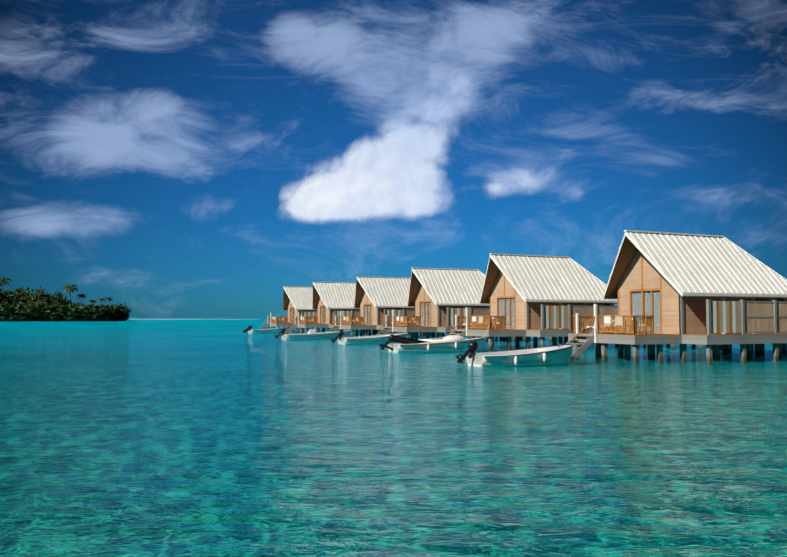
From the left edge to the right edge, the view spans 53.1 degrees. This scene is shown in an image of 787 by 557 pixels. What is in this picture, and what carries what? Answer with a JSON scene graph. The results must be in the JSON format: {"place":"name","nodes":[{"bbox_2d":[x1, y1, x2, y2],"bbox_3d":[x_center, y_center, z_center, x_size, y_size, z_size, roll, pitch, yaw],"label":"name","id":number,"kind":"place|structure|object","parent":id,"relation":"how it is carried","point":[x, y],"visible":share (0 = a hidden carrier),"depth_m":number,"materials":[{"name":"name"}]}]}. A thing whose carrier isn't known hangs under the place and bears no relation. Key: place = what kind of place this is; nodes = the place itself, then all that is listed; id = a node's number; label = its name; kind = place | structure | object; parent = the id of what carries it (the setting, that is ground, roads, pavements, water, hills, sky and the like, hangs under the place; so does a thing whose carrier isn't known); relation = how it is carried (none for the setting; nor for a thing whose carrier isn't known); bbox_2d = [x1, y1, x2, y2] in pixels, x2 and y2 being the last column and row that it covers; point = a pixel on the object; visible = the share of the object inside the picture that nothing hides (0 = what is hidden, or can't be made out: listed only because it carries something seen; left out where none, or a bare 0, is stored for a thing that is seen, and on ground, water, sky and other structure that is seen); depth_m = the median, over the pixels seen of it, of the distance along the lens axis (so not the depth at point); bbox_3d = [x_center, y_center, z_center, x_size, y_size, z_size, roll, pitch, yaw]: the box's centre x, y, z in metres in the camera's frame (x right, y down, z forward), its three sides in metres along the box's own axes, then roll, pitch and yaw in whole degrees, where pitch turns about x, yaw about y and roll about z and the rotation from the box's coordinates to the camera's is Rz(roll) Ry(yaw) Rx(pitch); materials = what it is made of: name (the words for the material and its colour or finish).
{"place":"outdoors","nodes":[
{"label":"outdoors","id":0,"kind":"place"},
{"bbox_2d":[0,317,786,556],"bbox_3d":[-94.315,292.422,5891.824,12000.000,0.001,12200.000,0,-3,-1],"label":"sea water","id":1,"kind":"structure","parent":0,"point":[178,437],"depth_m":13.21,"materials":[{"name":"teal liquid"}]},
{"bbox_2d":[243,325,289,333],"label":"boat","id":2,"kind":"object","parent":1,"relation":"on","point":[264,331],"visible":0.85,"depth_m":106.27,"materials":[{"name":"white plastic"}]},
{"bbox_2d":[274,326,351,339],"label":"boat","id":3,"kind":"object","parent":1,"relation":"on","point":[311,334],"visible":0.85,"depth_m":78.12,"materials":[{"name":"white plastic"}]},
{"bbox_2d":[331,331,407,343],"bbox_3d":[-1.951,4.967,65.484,7.065,1.322,2.009,1,-2,-26],"label":"boat","id":4,"kind":"object","parent":1,"relation":"on","point":[379,339],"visible":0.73,"depth_m":64.66,"materials":[{"name":"white plastic"}]},
{"bbox_2d":[379,334,485,352],"bbox_3d":[2.625,4.579,50.716,7.665,2.002,2.355,1,-4,-23],"label":"boat","id":5,"kind":"object","parent":1,"relation":"on","point":[449,343],"visible":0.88,"depth_m":50.19,"materials":[{"name":"white plastic"}]},
{"bbox_2d":[455,341,573,366],"bbox_3d":[5.714,3.535,36.378,6.466,1.322,2.062,1,-2,-25],"label":"boat","id":6,"kind":"object","parent":1,"relation":"on","point":[559,354],"visible":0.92,"depth_m":35.91,"materials":[{"name":"white plastic"}]},
{"bbox_2d":[0,0,786,316],"label":"sky","id":7,"kind":"structure","parent":0,"point":[160,158],"materials":[{"name":"blue"}]},
{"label":"island ground","id":8,"kind":"structure","parent":0,"visible":0},
{"bbox_2d":[0,288,8,304],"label":"island tree","id":9,"kind":"object","parent":8,"relation":"on","point":[3,296],"visible":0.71,"depth_m":425.15,"materials":[{"name":"green plant"}]},
{"bbox_2d":[0,277,11,291],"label":"coconut palm","id":10,"kind":"object","parent":8,"relation":"on","point":[3,280],"visible":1,"depth_m":452.19,"materials":[{"name":"green plant"}]},
{"bbox_2d":[0,307,15,321],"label":"island bush","id":11,"kind":"object","parent":8,"relation":"on","point":[4,317],"visible":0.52,"depth_m":402.63,"materials":[{"name":"green plant"}]},
{"bbox_2d":[1,290,14,298],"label":"island tree","id":12,"kind":"object","parent":8,"relation":"on","point":[7,296],"visible":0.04,"depth_m":441.07,"materials":[{"name":"green plant"}]},
{"bbox_2d":[1,305,23,321],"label":"island bush","id":13,"kind":"object","parent":8,"relation":"on","point":[9,312],"visible":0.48,"depth_m":402.43,"materials":[{"name":"green plant"}]},
{"bbox_2d":[1,304,28,321],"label":"island bush","id":14,"kind":"object","parent":8,"relation":"on","point":[18,315],"visible":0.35,"depth_m":404.49,"materials":[{"name":"green plant"}]},
{"bbox_2d":[11,304,26,321],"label":"shore shrub","id":15,"kind":"object","parent":8,"relation":"on","point":[18,308],"visible":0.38,"depth_m":406.24,"materials":[{"name":"green plant"}]},
{"bbox_2d":[8,287,29,300],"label":"island tree","id":16,"kind":"object","parent":8,"relation":"on","point":[16,291],"visible":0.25,"depth_m":432.93,"materials":[{"name":"green plant"}]},
{"bbox_2d":[13,292,30,304],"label":"island tree","id":17,"kind":"object","parent":8,"relation":"on","point":[19,297],"visible":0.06,"depth_m":429.68,"materials":[{"name":"green plant"}]},
{"bbox_2d":[14,309,33,321],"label":"island bush","id":18,"kind":"object","parent":8,"relation":"on","point":[20,313],"visible":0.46,"depth_m":404.57,"materials":[{"name":"green plant"}]},
{"bbox_2d":[14,289,38,303],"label":"island tree","id":19,"kind":"object","parent":8,"relation":"on","point":[22,297],"visible":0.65,"depth_m":427.59,"materials":[{"name":"green plant"}]},
{"bbox_2d":[19,305,42,321],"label":"island bush","id":20,"kind":"object","parent":8,"relation":"on","point":[37,315],"visible":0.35,"depth_m":408.31,"materials":[{"name":"green plant"}]},
{"bbox_2d":[26,306,43,320],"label":"shore shrub","id":21,"kind":"object","parent":8,"relation":"on","point":[35,312],"visible":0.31,"depth_m":408.96,"materials":[{"name":"green plant"}]},
{"bbox_2d":[23,300,52,320],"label":"shore shrub","id":22,"kind":"object","parent":8,"relation":"on","point":[40,304],"visible":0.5,"depth_m":409.83,"materials":[{"name":"green plant"}]},
{"bbox_2d":[26,286,50,304],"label":"island tree","id":23,"kind":"object","parent":8,"relation":"on","point":[46,295],"visible":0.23,"depth_m":429.57,"materials":[{"name":"green plant"}]},
{"bbox_2d":[28,293,51,306],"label":"island tree","id":24,"kind":"object","parent":8,"relation":"on","point":[34,296],"visible":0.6,"depth_m":423.47,"materials":[{"name":"green plant"}]},
{"bbox_2d":[35,289,45,294],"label":"tree","id":25,"kind":"object","parent":8,"relation":"on","point":[41,290],"visible":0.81,"depth_m":427.00,"materials":[{"name":"green plant"}]},
{"bbox_2d":[37,309,60,320],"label":"island bush","id":26,"kind":"object","parent":8,"relation":"on","point":[52,315],"visible":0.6,"depth_m":411.73,"materials":[{"name":"green plant"}]},
{"bbox_2d":[36,304,61,321],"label":"island bush","id":27,"kind":"object","parent":8,"relation":"on","point":[46,318],"visible":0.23,"depth_m":411.11,"materials":[{"name":"green plant"}]},
{"bbox_2d":[44,294,62,306],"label":"island tree","id":28,"kind":"object","parent":8,"relation":"on","point":[49,301],"visible":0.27,"depth_m":431.87,"materials":[{"name":"green plant"}]},
{"bbox_2d":[52,295,67,305],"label":"island tree","id":29,"kind":"object","parent":8,"relation":"on","point":[57,301],"visible":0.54,"depth_m":427.38,"materials":[{"name":"green plant"}]},
{"bbox_2d":[50,291,71,303],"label":"island tree","id":30,"kind":"object","parent":8,"relation":"on","point":[58,294],"visible":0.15,"depth_m":442.26,"materials":[{"name":"green plant"}]},
{"bbox_2d":[54,305,77,320],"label":"shore shrub","id":31,"kind":"object","parent":8,"relation":"on","point":[64,307],"visible":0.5,"depth_m":415.42,"materials":[{"name":"green plant"}]},
{"bbox_2d":[62,284,77,305],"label":"coconut palm","id":32,"kind":"object","parent":8,"relation":"on","point":[68,288],"visible":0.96,"depth_m":437.52,"materials":[{"name":"green plant"}]},
{"bbox_2d":[63,308,77,320],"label":"tree","id":33,"kind":"object","parent":8,"relation":"on","point":[68,317],"visible":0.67,"depth_m":413.91,"materials":[{"name":"green plant"}]},
{"bbox_2d":[63,306,88,320],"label":"island bush","id":34,"kind":"object","parent":8,"relation":"on","point":[77,315],"visible":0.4,"depth_m":416.69,"materials":[{"name":"green plant"}]},
{"bbox_2d":[66,306,89,320],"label":"island bush","id":35,"kind":"object","parent":8,"relation":"on","point":[79,311],"visible":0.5,"depth_m":417.83,"materials":[{"name":"green plant"}]},
{"bbox_2d":[75,293,85,303],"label":"coconut palm","id":36,"kind":"object","parent":8,"relation":"on","point":[81,295],"visible":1,"depth_m":443.14,"materials":[{"name":"green plant"}]},
{"bbox_2d":[82,304,97,313],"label":"tree","id":37,"kind":"object","parent":8,"relation":"on","point":[91,311],"visible":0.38,"depth_m":422.48,"materials":[{"name":"green plant"}]},
{"bbox_2d":[88,311,102,320],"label":"tree","id":38,"kind":"object","parent":8,"relation":"on","point":[92,318],"visible":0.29,"depth_m":423.23,"materials":[{"name":"green plant"}]},
{"bbox_2d":[83,306,114,320],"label":"island bush","id":39,"kind":"object","parent":8,"relation":"on","point":[107,316],"visible":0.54,"depth_m":425.58,"materials":[{"name":"green plant"}]},
{"bbox_2d":[87,304,113,314],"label":"island bush","id":40,"kind":"object","parent":8,"relation":"on","point":[97,308],"visible":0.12,"depth_m":429.58,"materials":[{"name":"green plant"}]},
{"bbox_2d":[95,310,111,320],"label":"tree","id":41,"kind":"object","parent":8,"relation":"on","point":[100,317],"visible":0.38,"depth_m":426.20,"materials":[{"name":"green plant"}]},
{"bbox_2d":[101,304,123,312],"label":"shore shrub","id":42,"kind":"object","parent":8,"relation":"on","point":[113,306],"visible":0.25,"depth_m":436.70,"materials":[{"name":"green plant"}]},
{"bbox_2d":[112,304,126,312],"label":"tree","id":43,"kind":"object","parent":8,"relation":"on","point":[120,308],"visible":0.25,"depth_m":438.76,"materials":[{"name":"green plant"}]},
{"bbox_2d":[114,302,130,313],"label":"shore shrub","id":44,"kind":"object","parent":8,"relation":"on","point":[122,306],"visible":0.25,"depth_m":451.14,"materials":[{"name":"green plant"}]},
{"bbox_2d":[118,312,128,320],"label":"tree","id":45,"kind":"object","parent":8,"relation":"on","point":[121,317],"visible":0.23,"depth_m":442.07,"materials":[{"name":"green plant"}]},
{"label":"lagoon seabed","id":46,"kind":"object","parent":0,"visible":0},
{"bbox_2d":[260,286,342,331],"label":"overwater villa","id":47,"kind":"object","parent":46,"relation":"on","point":[297,299],"visible":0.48,"depth_m":116.11,"materials":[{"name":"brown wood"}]},
{"bbox_2d":[284,282,393,333],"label":"overwater villa","id":48,"kind":"object","parent":46,"relation":"on","point":[331,300],"visible":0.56,"depth_m":101.20,"materials":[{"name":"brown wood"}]},
{"bbox_2d":[327,276,442,336],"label":"overwater villa","id":49,"kind":"object","parent":46,"relation":"on","point":[377,300],"visible":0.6,"depth_m":88.00,"materials":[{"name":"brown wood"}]},
{"bbox_2d":[376,267,525,340],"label":"overwater villa","id":50,"kind":"object","parent":46,"relation":"on","point":[439,299],"visible":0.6,"depth_m":72.55,"materials":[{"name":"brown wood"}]},
{"bbox_2d":[448,253,631,349],"bbox_3d":[10.202,2.354,57.494,13.567,8.255,7.227,1,-3,-26],"label":"overwater villa","id":51,"kind":"object","parent":46,"relation":"on","point":[535,297],"visible":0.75,"depth_m":56.50,"materials":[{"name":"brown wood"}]},
{"bbox_2d":[376,329,786,353],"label":"jetty walkway","id":52,"kind":"structure","parent":46,"relation":"on","point":[784,348],"depth_m":52.06,"materials":[{"name":"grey wood"}]},
{"bbox_2d":[565,230,786,362],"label":"overwater villa","id":53,"kind":"object","parent":46,"relation":"on","point":[712,293],"visible":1,"depth_m":41.01,"materials":[{"name":"brown wood"}]}
]}

